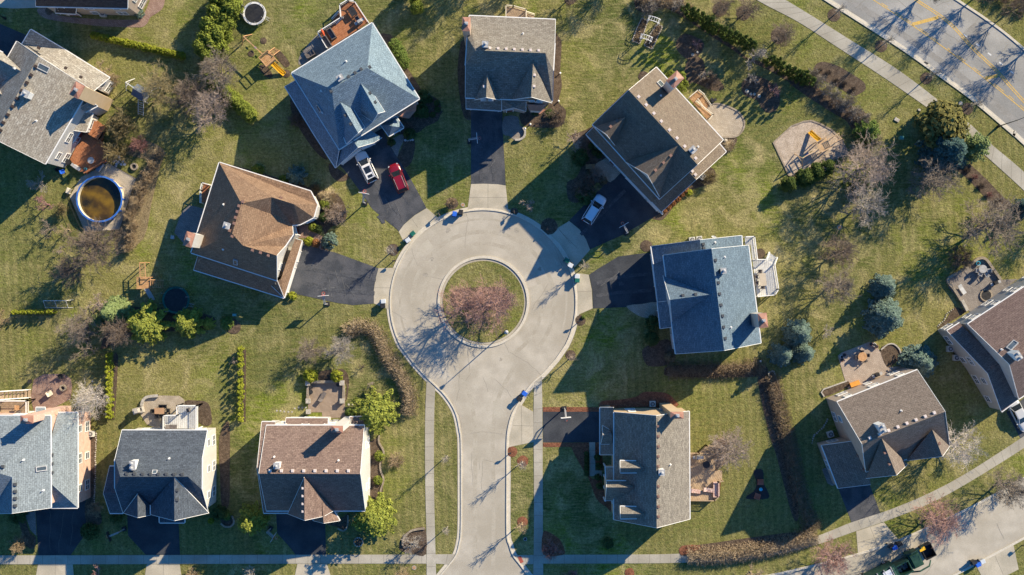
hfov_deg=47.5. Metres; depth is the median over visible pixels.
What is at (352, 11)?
patio table
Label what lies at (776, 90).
bare tree
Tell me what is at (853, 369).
patio
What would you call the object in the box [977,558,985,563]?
wheelie bin
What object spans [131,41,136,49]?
evergreen shrub
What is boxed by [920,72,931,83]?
mulch bed
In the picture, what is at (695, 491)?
sun lounger
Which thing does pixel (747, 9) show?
bare tree
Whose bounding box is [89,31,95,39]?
evergreen shrub
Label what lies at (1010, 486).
bare tree
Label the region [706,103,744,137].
patio
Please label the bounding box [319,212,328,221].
round shrub
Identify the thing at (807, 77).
arborvitae
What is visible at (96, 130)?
hot tub
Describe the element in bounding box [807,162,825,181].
evergreen shrub
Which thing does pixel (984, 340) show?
detached house
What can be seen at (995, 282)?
barbecue grill
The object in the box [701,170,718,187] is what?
bare tree
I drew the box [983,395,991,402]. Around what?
window
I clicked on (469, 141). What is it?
basketball hoop
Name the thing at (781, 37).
bare tree
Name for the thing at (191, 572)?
bare tree
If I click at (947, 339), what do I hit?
window
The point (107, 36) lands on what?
evergreen shrub
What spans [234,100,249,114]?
arborvitae
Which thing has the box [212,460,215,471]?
window
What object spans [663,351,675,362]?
round shrub
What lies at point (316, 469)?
detached house
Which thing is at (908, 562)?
rubbish truck
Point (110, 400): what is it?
arborvitae
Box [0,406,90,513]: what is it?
detached house
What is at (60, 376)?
patio chair
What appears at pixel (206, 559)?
sidewalk
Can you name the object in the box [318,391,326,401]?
sun lounger
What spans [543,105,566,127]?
bare tree
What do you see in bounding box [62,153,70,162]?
window
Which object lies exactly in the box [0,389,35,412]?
wooden deck
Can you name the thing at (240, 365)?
arborvitae
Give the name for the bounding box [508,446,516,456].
mulch bed
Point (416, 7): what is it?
arborvitae
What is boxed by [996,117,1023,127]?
street lamp
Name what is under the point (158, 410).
patio table
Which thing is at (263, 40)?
mulch bed
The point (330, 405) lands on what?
patio
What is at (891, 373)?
window
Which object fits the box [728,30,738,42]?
arborvitae
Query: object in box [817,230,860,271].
bare tree
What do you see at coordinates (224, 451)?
mulch bed
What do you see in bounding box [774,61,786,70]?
arborvitae
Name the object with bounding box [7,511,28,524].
round shrub
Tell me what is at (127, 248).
bare shrub
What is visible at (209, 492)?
window
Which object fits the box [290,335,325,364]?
bare tree
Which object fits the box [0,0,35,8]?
driveway
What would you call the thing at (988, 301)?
window
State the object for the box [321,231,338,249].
spruce tree
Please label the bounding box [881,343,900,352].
stone edging
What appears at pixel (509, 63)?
detached house
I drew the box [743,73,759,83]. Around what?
bare tree
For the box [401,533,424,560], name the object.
bare tree
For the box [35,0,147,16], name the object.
detached house
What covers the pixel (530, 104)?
bay window
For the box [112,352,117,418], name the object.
mulch bed
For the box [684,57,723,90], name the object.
mulch bed
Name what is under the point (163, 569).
driveway apron
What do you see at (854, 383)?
storage bench
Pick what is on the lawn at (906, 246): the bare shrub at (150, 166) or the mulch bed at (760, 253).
the mulch bed at (760, 253)
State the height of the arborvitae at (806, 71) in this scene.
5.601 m
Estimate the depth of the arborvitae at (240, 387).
173.72 m
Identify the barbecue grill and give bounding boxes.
[71,163,80,170]
[354,17,364,24]
[693,455,703,458]
[872,372,882,377]
[990,280,1000,285]
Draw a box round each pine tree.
[125,298,174,345]
[172,307,205,338]
[202,316,215,329]
[237,501,270,536]
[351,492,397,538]
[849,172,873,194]
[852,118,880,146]
[965,132,991,164]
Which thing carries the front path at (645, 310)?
on the lawn at (906, 246)
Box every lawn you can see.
[0,0,1023,574]
[443,261,523,341]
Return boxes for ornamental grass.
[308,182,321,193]
[317,189,325,198]
[321,187,339,206]
[723,138,737,152]
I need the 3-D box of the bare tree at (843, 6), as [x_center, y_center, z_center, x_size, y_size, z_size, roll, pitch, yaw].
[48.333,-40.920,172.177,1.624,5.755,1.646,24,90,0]
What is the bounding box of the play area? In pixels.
[773,120,847,176]
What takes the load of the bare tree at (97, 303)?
on the lawn at (906, 246)
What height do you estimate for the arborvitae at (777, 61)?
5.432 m
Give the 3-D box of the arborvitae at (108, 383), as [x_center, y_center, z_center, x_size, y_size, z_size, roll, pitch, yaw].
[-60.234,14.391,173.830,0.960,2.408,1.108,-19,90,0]
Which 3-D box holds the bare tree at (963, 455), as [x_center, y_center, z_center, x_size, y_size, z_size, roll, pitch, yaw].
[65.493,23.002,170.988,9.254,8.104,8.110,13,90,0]
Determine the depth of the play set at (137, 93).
172.05 m
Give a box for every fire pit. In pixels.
[59,385,66,390]
[130,163,137,169]
[980,289,992,300]
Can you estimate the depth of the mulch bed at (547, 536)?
174.95 m
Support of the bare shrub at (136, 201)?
on the mulch bed at (142, 215)
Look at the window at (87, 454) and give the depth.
173.46 m
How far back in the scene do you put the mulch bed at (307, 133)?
174.99 m
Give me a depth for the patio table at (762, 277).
172.63 m
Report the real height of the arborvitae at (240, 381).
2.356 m
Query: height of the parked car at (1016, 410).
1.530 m
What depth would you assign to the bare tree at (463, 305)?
170.08 m
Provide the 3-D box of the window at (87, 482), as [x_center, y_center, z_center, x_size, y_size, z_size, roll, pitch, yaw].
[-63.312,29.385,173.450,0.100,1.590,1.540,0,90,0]
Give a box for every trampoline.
[159,286,193,313]
[240,0,269,25]
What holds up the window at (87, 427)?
in the detached house at (45, 457)
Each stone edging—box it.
[221,515,234,527]
[338,515,348,531]
[378,435,384,491]
[402,527,424,545]
[821,380,846,396]
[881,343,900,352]
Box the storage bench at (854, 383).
[849,380,859,387]
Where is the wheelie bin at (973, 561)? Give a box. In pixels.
[969,559,976,564]
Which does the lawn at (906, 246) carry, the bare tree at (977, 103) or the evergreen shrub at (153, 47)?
the evergreen shrub at (153, 47)
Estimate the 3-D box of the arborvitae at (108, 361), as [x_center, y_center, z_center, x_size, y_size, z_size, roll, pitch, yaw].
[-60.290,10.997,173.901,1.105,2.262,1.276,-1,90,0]
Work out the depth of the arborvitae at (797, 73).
173.11 m
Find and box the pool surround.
[70,163,135,230]
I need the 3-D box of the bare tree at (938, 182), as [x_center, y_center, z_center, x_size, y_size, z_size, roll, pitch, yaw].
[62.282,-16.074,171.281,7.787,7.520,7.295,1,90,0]
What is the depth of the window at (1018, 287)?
170.52 m
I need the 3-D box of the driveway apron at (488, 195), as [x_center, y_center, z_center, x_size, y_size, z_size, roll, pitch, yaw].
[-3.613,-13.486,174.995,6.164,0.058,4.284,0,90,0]
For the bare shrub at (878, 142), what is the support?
on the lawn at (906, 246)
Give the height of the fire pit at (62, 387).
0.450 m
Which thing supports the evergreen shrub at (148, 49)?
on the lawn at (906, 246)
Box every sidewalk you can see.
[0,555,425,563]
[425,381,435,574]
[436,554,454,564]
[514,555,533,564]
[533,376,542,574]
[543,436,1023,563]
[758,0,1023,189]
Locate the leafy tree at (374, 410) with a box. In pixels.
[351,385,399,435]
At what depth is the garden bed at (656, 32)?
174.82 m
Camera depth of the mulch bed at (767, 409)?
174.96 m
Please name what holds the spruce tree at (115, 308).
on the mulch bed at (169, 316)
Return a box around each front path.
[25,511,36,535]
[299,225,323,249]
[391,134,403,156]
[502,115,523,139]
[589,442,601,475]
[595,158,619,181]
[627,302,657,317]
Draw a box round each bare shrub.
[120,241,136,252]
[123,206,137,220]
[123,231,136,243]
[124,218,139,233]
[128,191,145,210]
[130,178,150,197]
[140,169,154,183]
[144,158,159,172]
[152,147,164,160]
[636,2,658,17]
[637,0,649,7]
[646,0,660,10]
[658,0,673,9]
[668,0,685,11]
[677,0,694,12]
[807,67,818,80]
[815,74,827,88]
[821,82,836,97]
[830,87,843,106]
[835,98,852,112]
[846,91,857,104]
[847,103,865,119]
[857,111,872,125]
[861,128,883,149]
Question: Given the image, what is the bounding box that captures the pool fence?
[66,163,136,231]
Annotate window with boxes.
[55,152,62,159]
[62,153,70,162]
[65,133,73,142]
[79,452,81,463]
[85,421,89,431]
[85,451,89,459]
[85,479,89,490]
[89,119,96,128]
[104,83,112,92]
[116,12,129,14]
[138,0,145,8]
[207,464,210,472]
[207,490,210,498]
[212,434,215,445]
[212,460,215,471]
[212,485,215,496]
[527,104,544,112]
[826,438,838,442]
[831,411,837,421]
[835,391,847,395]
[887,370,899,374]
[940,323,952,329]
[943,336,952,344]
[965,356,975,365]
[968,313,979,319]
[971,374,980,383]
[980,300,992,305]
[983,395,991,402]
[1010,286,1021,291]
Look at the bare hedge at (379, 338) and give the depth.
174.16 m
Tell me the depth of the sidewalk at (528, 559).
174.96 m
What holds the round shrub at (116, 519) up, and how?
on the lawn at (906, 246)
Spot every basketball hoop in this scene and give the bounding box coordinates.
[106,526,126,541]
[266,525,277,541]
[321,292,329,305]
[359,189,367,205]
[467,133,479,143]
[561,406,570,420]
[619,221,628,235]
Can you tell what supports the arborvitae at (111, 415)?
on the mulch bed at (115, 375)
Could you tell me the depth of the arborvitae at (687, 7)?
172.72 m
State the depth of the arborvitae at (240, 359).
174.19 m
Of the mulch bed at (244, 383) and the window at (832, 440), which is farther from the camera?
the mulch bed at (244, 383)
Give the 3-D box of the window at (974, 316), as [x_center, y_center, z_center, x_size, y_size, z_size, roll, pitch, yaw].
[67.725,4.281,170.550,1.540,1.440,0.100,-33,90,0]
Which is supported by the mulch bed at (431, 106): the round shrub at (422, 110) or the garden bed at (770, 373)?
the round shrub at (422, 110)
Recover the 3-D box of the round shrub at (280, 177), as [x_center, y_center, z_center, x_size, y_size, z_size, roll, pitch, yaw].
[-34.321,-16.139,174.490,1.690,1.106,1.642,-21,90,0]
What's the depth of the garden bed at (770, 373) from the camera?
174.89 m
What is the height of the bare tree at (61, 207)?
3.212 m
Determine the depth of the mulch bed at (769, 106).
174.94 m
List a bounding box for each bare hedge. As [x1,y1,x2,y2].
[342,316,418,415]
[666,357,765,380]
[685,524,819,566]
[763,372,821,532]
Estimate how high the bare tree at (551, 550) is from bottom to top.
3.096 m
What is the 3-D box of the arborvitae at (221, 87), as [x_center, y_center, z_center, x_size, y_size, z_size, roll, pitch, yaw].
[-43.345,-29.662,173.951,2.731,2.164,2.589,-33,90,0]
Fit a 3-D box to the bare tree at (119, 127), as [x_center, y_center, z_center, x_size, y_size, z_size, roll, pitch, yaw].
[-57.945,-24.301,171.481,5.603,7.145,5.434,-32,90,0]
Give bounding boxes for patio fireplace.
[132,406,144,414]
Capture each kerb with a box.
[387,207,1023,574]
[824,0,1023,144]
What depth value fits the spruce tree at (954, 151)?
170.44 m
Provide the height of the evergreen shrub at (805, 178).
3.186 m
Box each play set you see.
[125,78,159,115]
[136,262,163,299]
[242,34,285,75]
[794,130,841,165]
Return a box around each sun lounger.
[165,425,176,428]
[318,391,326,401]
[690,489,700,493]
[703,488,712,492]
[958,284,966,294]
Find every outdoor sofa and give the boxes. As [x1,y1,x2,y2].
[304,49,315,59]
[321,35,332,48]
[326,27,336,40]
[713,482,718,496]
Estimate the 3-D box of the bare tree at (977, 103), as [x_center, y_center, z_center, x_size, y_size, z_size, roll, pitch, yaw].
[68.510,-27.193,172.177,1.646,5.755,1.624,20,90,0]
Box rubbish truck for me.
[858,541,936,574]
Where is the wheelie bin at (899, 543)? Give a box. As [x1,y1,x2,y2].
[895,541,902,546]
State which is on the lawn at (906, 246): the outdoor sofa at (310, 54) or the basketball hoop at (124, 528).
the basketball hoop at (124, 528)
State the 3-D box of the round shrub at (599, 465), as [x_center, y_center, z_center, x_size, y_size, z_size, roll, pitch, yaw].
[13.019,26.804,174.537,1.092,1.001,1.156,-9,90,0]
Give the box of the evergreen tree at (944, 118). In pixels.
[911,99,970,150]
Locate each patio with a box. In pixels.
[31,374,71,410]
[141,395,198,427]
[174,205,203,247]
[298,35,326,64]
[308,383,344,417]
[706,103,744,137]
[838,342,900,388]
[948,259,1016,310]
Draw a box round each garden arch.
[639,33,652,43]
[647,16,660,25]
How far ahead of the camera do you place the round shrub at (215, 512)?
174.07 m
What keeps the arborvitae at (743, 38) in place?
on the lawn at (906, 246)
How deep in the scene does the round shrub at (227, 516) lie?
174.32 m
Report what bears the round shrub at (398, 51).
on the mulch bed at (406, 71)
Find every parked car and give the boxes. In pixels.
[355,151,378,183]
[388,163,408,193]
[581,194,605,224]
[1007,400,1023,431]
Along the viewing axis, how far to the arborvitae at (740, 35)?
173.30 m
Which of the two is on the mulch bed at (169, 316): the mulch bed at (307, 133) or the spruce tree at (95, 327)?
the spruce tree at (95, 327)
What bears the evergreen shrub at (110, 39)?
on the lawn at (906, 246)
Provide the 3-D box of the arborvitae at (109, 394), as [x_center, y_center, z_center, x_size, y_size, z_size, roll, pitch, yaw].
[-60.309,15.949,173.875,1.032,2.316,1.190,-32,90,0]
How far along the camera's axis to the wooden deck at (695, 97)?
173.70 m
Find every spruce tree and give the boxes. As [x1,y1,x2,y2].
[87,314,108,334]
[99,295,133,324]
[286,164,307,185]
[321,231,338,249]
[766,342,792,367]
[781,318,812,348]
[792,343,814,364]
[860,297,903,338]
[867,273,895,300]
[896,344,939,379]
[914,132,968,179]
[1013,198,1023,218]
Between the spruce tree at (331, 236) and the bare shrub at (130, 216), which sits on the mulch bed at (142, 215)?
the bare shrub at (130, 216)
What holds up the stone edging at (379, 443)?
on the lawn at (906, 246)
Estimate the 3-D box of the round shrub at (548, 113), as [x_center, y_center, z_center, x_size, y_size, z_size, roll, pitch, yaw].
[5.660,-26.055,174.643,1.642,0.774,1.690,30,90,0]
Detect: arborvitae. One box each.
[105,352,112,358]
[105,358,113,364]
[105,363,114,368]
[105,367,113,374]
[105,375,113,380]
[105,380,112,385]
[105,386,112,391]
[105,397,114,403]
[105,403,113,408]
[105,408,113,414]
[105,413,113,418]
[106,391,113,396]
[191,36,206,57]
[195,27,216,46]
[198,13,219,32]
[198,47,216,62]
[204,38,228,58]
[205,2,220,20]
[208,0,222,6]
[210,77,221,91]
[211,24,233,43]
[215,9,236,30]
[216,82,228,96]
[219,0,243,20]
[220,86,231,98]
[223,89,235,100]
[228,91,242,108]
[231,97,243,108]
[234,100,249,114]
[236,390,244,394]
[237,355,243,361]
[237,362,244,367]
[237,369,243,375]
[237,378,243,384]
[237,384,243,389]
[237,395,244,400]
[237,400,243,406]
[237,417,243,422]
[238,104,253,117]
[243,108,258,123]
[409,0,424,14]
[679,3,690,14]
[684,6,695,21]
[689,8,699,21]
[694,11,705,24]
[699,15,710,29]
[703,16,714,29]
[706,22,719,33]
[711,24,723,34]
[717,26,728,38]
[722,28,732,41]
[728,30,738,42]
[730,33,742,45]
[737,34,748,44]
[739,37,752,50]
[743,39,757,52]
[763,55,776,67]
[770,56,781,67]
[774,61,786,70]
[777,63,791,76]
[786,66,796,76]
[788,68,801,80]
[793,72,805,83]
[799,69,809,81]
[799,74,811,85]
[805,76,816,86]
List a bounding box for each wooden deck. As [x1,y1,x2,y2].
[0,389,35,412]
[70,121,107,173]
[163,403,202,428]
[199,182,210,203]
[317,0,368,49]
[505,4,534,17]
[687,89,713,121]
[690,444,724,500]
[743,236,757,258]
[751,252,778,296]
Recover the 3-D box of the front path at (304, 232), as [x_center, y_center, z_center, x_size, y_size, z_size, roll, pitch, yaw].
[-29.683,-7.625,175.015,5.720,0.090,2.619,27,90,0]
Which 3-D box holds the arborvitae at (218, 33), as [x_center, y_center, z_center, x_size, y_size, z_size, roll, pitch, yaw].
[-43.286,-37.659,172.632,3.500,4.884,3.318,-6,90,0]
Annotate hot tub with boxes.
[85,121,105,139]
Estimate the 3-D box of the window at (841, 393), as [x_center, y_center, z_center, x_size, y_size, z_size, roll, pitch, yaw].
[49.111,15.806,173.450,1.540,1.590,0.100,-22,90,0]
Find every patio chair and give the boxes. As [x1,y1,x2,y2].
[45,390,52,396]
[56,373,64,379]
[754,493,760,500]
[757,479,763,484]
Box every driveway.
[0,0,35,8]
[0,24,25,55]
[36,500,85,554]
[127,515,179,554]
[276,514,325,554]
[290,244,377,304]
[340,128,425,230]
[471,110,505,184]
[543,412,598,441]
[569,173,659,248]
[589,253,656,307]
[839,485,879,521]
[1007,398,1023,437]
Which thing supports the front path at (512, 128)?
on the lawn at (906, 246)
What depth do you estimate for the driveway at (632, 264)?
174.98 m
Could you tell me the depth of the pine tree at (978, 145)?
171.84 m
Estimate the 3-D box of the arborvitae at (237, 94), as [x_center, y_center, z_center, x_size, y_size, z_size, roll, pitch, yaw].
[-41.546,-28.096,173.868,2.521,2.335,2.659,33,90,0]
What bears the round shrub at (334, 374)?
on the mulch bed at (324, 375)
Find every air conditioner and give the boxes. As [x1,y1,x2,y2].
[89,431,94,436]
[649,401,655,406]
[826,430,833,437]
[946,346,953,351]
[952,355,959,360]
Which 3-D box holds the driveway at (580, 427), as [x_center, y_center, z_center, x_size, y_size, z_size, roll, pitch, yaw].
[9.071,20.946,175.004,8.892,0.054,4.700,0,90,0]
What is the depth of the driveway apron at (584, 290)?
174.97 m
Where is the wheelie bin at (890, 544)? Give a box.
[886,542,893,547]
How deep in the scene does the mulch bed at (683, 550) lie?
174.96 m
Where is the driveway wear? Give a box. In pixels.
[306,119,651,297]
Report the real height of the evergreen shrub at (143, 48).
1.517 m
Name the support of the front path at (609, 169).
on the lawn at (906, 246)
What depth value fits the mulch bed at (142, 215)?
174.94 m
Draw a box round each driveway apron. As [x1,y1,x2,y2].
[36,564,73,574]
[145,564,180,574]
[295,564,329,574]
[374,268,394,309]
[399,208,438,240]
[468,184,507,211]
[509,404,533,446]
[550,221,589,267]
[576,273,592,314]
[856,522,897,555]
[978,545,1017,574]
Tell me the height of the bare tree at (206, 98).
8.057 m
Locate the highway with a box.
[833,0,1023,138]
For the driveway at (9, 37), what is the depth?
174.98 m
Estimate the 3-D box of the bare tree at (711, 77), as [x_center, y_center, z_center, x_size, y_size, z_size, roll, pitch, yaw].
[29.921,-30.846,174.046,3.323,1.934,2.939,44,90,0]
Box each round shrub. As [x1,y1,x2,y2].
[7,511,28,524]
[80,522,99,540]
[108,513,124,523]
[134,9,144,18]
[211,504,226,520]
[220,316,233,330]
[223,510,232,520]
[250,163,264,174]
[278,174,288,181]
[288,291,296,300]
[303,369,317,383]
[304,236,312,246]
[308,223,316,231]
[311,238,319,246]
[314,224,322,232]
[319,198,330,210]
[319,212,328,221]
[330,369,342,382]
[344,407,354,415]
[373,475,382,484]
[374,450,384,461]
[387,138,395,146]
[388,38,401,50]
[391,44,405,56]
[394,50,407,62]
[397,54,410,69]
[403,128,416,140]
[413,103,428,118]
[417,89,430,103]
[434,100,439,105]
[545,109,554,119]
[570,148,589,166]
[575,183,595,205]
[588,143,593,149]
[594,454,600,460]
[594,473,600,479]
[595,463,601,469]
[596,482,602,488]
[599,176,607,184]
[602,536,613,548]
[644,314,658,330]
[644,331,659,346]
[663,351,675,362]
[685,188,692,196]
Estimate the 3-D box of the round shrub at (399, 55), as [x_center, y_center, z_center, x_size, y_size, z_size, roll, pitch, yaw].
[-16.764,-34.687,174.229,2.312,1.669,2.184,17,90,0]
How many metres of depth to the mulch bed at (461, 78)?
174.99 m
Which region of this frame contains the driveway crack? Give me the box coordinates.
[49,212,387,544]
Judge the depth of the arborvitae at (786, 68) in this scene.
173.31 m
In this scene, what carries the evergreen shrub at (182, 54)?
on the lawn at (906, 246)
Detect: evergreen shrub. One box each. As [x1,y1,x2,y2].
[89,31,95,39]
[98,34,104,40]
[103,34,109,42]
[108,36,114,43]
[113,37,119,44]
[121,38,129,47]
[127,40,132,47]
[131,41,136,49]
[136,42,143,49]
[140,43,149,51]
[145,44,151,52]
[150,45,156,52]
[159,47,166,55]
[163,48,169,56]
[168,49,174,57]
[172,50,180,59]
[177,51,185,60]
[665,69,674,76]
[677,82,684,90]
[780,176,797,192]
[795,167,815,188]
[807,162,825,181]
[821,159,835,174]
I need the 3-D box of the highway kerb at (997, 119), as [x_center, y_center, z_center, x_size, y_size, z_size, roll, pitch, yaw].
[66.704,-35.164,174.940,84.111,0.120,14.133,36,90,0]
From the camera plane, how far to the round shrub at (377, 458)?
174.25 m
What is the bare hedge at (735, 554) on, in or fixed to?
on the lawn at (906, 246)
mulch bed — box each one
[18,514,35,548]
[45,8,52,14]
[85,501,101,524]
[86,432,96,502]
[100,307,215,349]
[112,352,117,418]
[115,140,164,253]
[184,400,211,425]
[219,421,229,508]
[221,514,232,525]
[225,318,240,333]
[235,166,346,234]
[243,350,245,420]
[248,50,253,56]
[260,37,266,43]
[260,65,272,77]
[275,50,289,66]
[283,70,289,77]
[290,99,327,159]
[303,237,327,250]
[316,369,348,400]
[326,514,347,529]
[329,163,349,181]
[370,438,382,506]
[381,33,420,95]
[383,111,441,166]
[388,244,398,255]
[399,527,426,555]
[416,95,440,132]
[446,198,457,208]
[450,287,510,310]
[457,38,470,119]
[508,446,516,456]
[510,208,517,214]
[517,455,527,466]
[517,516,527,525]
[519,32,565,127]
[541,218,557,234]
[542,530,564,555]
[543,407,598,411]
[543,443,588,446]
[566,86,632,202]
[566,350,575,359]
[571,442,610,511]
[575,315,585,325]
[595,442,602,469]
[599,392,678,407]
[625,568,633,574]
[634,0,793,81]
[638,71,647,79]
[640,240,651,251]
[642,339,674,366]
[652,167,715,219]
[664,365,767,376]
[676,34,703,59]
[679,532,798,555]
[679,545,700,554]
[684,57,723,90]
[685,75,691,83]
[713,2,726,16]
[720,137,736,155]
[736,7,750,19]
[741,76,779,110]
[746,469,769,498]
[756,248,764,258]
[758,373,798,521]
[763,100,775,112]
[771,28,784,42]
[790,81,869,129]
[814,62,865,94]
[822,381,849,396]
[828,8,840,20]
[875,40,886,51]
[880,344,899,366]
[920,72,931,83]
[937,307,965,328]
[958,161,1011,209]
[962,103,972,114]
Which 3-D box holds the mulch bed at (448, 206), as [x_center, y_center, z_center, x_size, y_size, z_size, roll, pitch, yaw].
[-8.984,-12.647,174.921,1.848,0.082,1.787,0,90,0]
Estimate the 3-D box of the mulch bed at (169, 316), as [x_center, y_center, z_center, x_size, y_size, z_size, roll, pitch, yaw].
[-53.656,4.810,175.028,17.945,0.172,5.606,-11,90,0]
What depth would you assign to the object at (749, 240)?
172.80 m
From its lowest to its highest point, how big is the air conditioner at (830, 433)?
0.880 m
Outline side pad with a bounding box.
[822,468,834,485]
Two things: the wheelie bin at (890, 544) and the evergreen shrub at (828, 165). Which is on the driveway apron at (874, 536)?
the wheelie bin at (890, 544)
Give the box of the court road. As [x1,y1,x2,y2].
[391,210,1023,574]
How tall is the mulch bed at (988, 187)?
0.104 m
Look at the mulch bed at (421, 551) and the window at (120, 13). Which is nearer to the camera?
the window at (120, 13)
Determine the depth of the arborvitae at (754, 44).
171.73 m
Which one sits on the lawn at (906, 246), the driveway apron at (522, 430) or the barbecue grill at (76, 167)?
the driveway apron at (522, 430)
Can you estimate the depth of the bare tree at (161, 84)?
169.82 m
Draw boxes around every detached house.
[0,29,115,167]
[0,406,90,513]
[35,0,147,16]
[103,428,216,523]
[183,162,320,298]
[257,415,369,522]
[285,22,419,167]
[462,15,555,113]
[586,67,725,213]
[599,403,690,527]
[650,235,767,353]
[817,368,949,488]
[938,276,1023,411]
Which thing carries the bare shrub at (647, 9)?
on the mulch bed at (759, 63)
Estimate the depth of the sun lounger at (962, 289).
174.57 m
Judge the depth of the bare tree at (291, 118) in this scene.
174.03 m
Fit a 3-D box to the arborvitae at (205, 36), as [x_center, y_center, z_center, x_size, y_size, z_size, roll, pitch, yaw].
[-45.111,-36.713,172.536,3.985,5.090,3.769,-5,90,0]
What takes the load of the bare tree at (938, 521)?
on the lawn at (906, 246)
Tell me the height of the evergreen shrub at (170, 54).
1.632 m
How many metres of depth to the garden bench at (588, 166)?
174.53 m
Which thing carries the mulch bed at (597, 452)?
on the lawn at (906, 246)
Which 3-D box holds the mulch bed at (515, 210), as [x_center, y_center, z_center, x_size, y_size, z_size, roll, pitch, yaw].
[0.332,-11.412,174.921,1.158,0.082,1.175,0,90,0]
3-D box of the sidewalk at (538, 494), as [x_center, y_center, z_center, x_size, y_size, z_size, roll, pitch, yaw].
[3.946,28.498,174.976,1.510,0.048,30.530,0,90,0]
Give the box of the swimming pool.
[76,176,124,222]
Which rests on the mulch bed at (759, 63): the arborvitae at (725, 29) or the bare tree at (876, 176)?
the arborvitae at (725, 29)
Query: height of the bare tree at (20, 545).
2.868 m
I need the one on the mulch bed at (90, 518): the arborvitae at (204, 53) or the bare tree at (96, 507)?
the bare tree at (96, 507)
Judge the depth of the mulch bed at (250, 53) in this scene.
174.93 m
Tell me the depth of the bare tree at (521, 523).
170.99 m
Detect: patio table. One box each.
[87,157,94,163]
[154,408,164,413]
[347,6,357,16]
[703,461,709,467]
[759,273,766,285]
[858,352,866,360]
[979,265,986,272]
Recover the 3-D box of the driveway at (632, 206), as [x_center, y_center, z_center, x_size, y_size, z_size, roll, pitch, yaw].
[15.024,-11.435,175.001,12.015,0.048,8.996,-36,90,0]
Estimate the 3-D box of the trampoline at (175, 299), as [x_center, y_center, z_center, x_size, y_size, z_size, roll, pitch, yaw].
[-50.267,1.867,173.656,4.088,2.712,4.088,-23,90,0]
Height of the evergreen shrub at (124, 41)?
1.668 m
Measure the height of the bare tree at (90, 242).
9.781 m
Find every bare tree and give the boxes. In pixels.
[0,309,9,329]
[7,532,27,555]
[26,170,47,192]
[35,194,55,210]
[39,219,59,239]
[48,253,85,290]
[52,201,68,216]
[52,306,104,347]
[56,224,72,235]
[62,216,126,276]
[69,380,113,426]
[70,339,96,362]
[84,291,106,314]
[84,502,103,516]
[91,563,99,574]
[95,59,111,72]
[98,313,135,349]
[101,134,130,166]
[102,105,138,145]
[106,72,120,87]
[129,134,147,152]
[133,58,178,112]
[160,72,205,117]
[184,566,198,574]
[185,84,231,134]
[191,47,238,98]
[242,565,256,574]
[286,112,302,127]
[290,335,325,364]
[321,334,356,369]
[322,203,348,226]
[386,247,396,254]
[388,451,404,469]
[395,567,414,574]
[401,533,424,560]
[436,279,492,344]
[443,198,457,209]
[461,272,521,344]
[514,522,526,532]
[517,461,525,469]
[519,199,534,211]
[541,539,563,562]
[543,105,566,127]
[561,0,577,8]
[561,570,577,574]
[566,130,581,151]
[567,354,577,364]
[573,174,598,197]
[579,260,589,268]
[587,167,604,182]
[692,39,701,48]
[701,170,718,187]
[703,70,720,91]
[704,426,753,474]
[711,0,735,18]
[734,0,763,21]
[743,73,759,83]
[745,47,768,69]
[747,561,763,574]
[769,84,780,97]
[770,19,795,50]
[810,532,860,574]
[811,267,858,304]
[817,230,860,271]
[822,322,833,337]
[823,127,899,206]
[834,2,846,14]
[841,178,890,229]
[881,35,894,46]
[905,155,964,201]
[910,491,967,547]
[926,69,942,78]
[935,420,989,474]
[946,245,977,271]
[956,189,1023,259]
[968,97,985,107]
[985,466,1023,510]
[1000,0,1023,20]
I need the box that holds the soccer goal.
[43,300,72,307]
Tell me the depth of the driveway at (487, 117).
174.98 m
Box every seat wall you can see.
[140,394,158,405]
[306,380,344,398]
[515,127,525,140]
[946,256,1002,300]
[960,299,968,310]
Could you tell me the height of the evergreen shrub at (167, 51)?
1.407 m
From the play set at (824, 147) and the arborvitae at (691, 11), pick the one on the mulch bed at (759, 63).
the arborvitae at (691, 11)
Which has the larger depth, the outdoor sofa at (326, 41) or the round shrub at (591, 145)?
the round shrub at (591, 145)
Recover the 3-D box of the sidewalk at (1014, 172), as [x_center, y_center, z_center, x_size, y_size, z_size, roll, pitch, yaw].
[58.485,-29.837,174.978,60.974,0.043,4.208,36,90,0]
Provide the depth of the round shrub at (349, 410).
174.37 m
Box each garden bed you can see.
[353,537,362,546]
[632,17,647,43]
[644,24,662,49]
[768,370,782,401]
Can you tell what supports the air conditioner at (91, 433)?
on the mulch bed at (93, 447)
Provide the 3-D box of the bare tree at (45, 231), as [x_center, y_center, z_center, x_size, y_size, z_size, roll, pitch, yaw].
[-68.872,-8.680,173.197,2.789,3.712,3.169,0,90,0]
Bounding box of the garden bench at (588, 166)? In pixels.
[586,164,594,168]
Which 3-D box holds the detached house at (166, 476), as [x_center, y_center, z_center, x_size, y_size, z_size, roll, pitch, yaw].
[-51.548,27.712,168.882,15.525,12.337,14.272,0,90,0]
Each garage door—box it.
[287,261,298,292]
[295,251,301,267]
[341,149,361,164]
[361,143,374,150]
[625,178,647,201]
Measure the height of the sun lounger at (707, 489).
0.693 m
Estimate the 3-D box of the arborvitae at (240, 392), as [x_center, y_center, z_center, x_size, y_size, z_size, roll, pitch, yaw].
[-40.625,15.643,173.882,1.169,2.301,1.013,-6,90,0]
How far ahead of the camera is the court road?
174.99 m
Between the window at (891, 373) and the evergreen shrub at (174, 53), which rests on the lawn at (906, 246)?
the evergreen shrub at (174, 53)

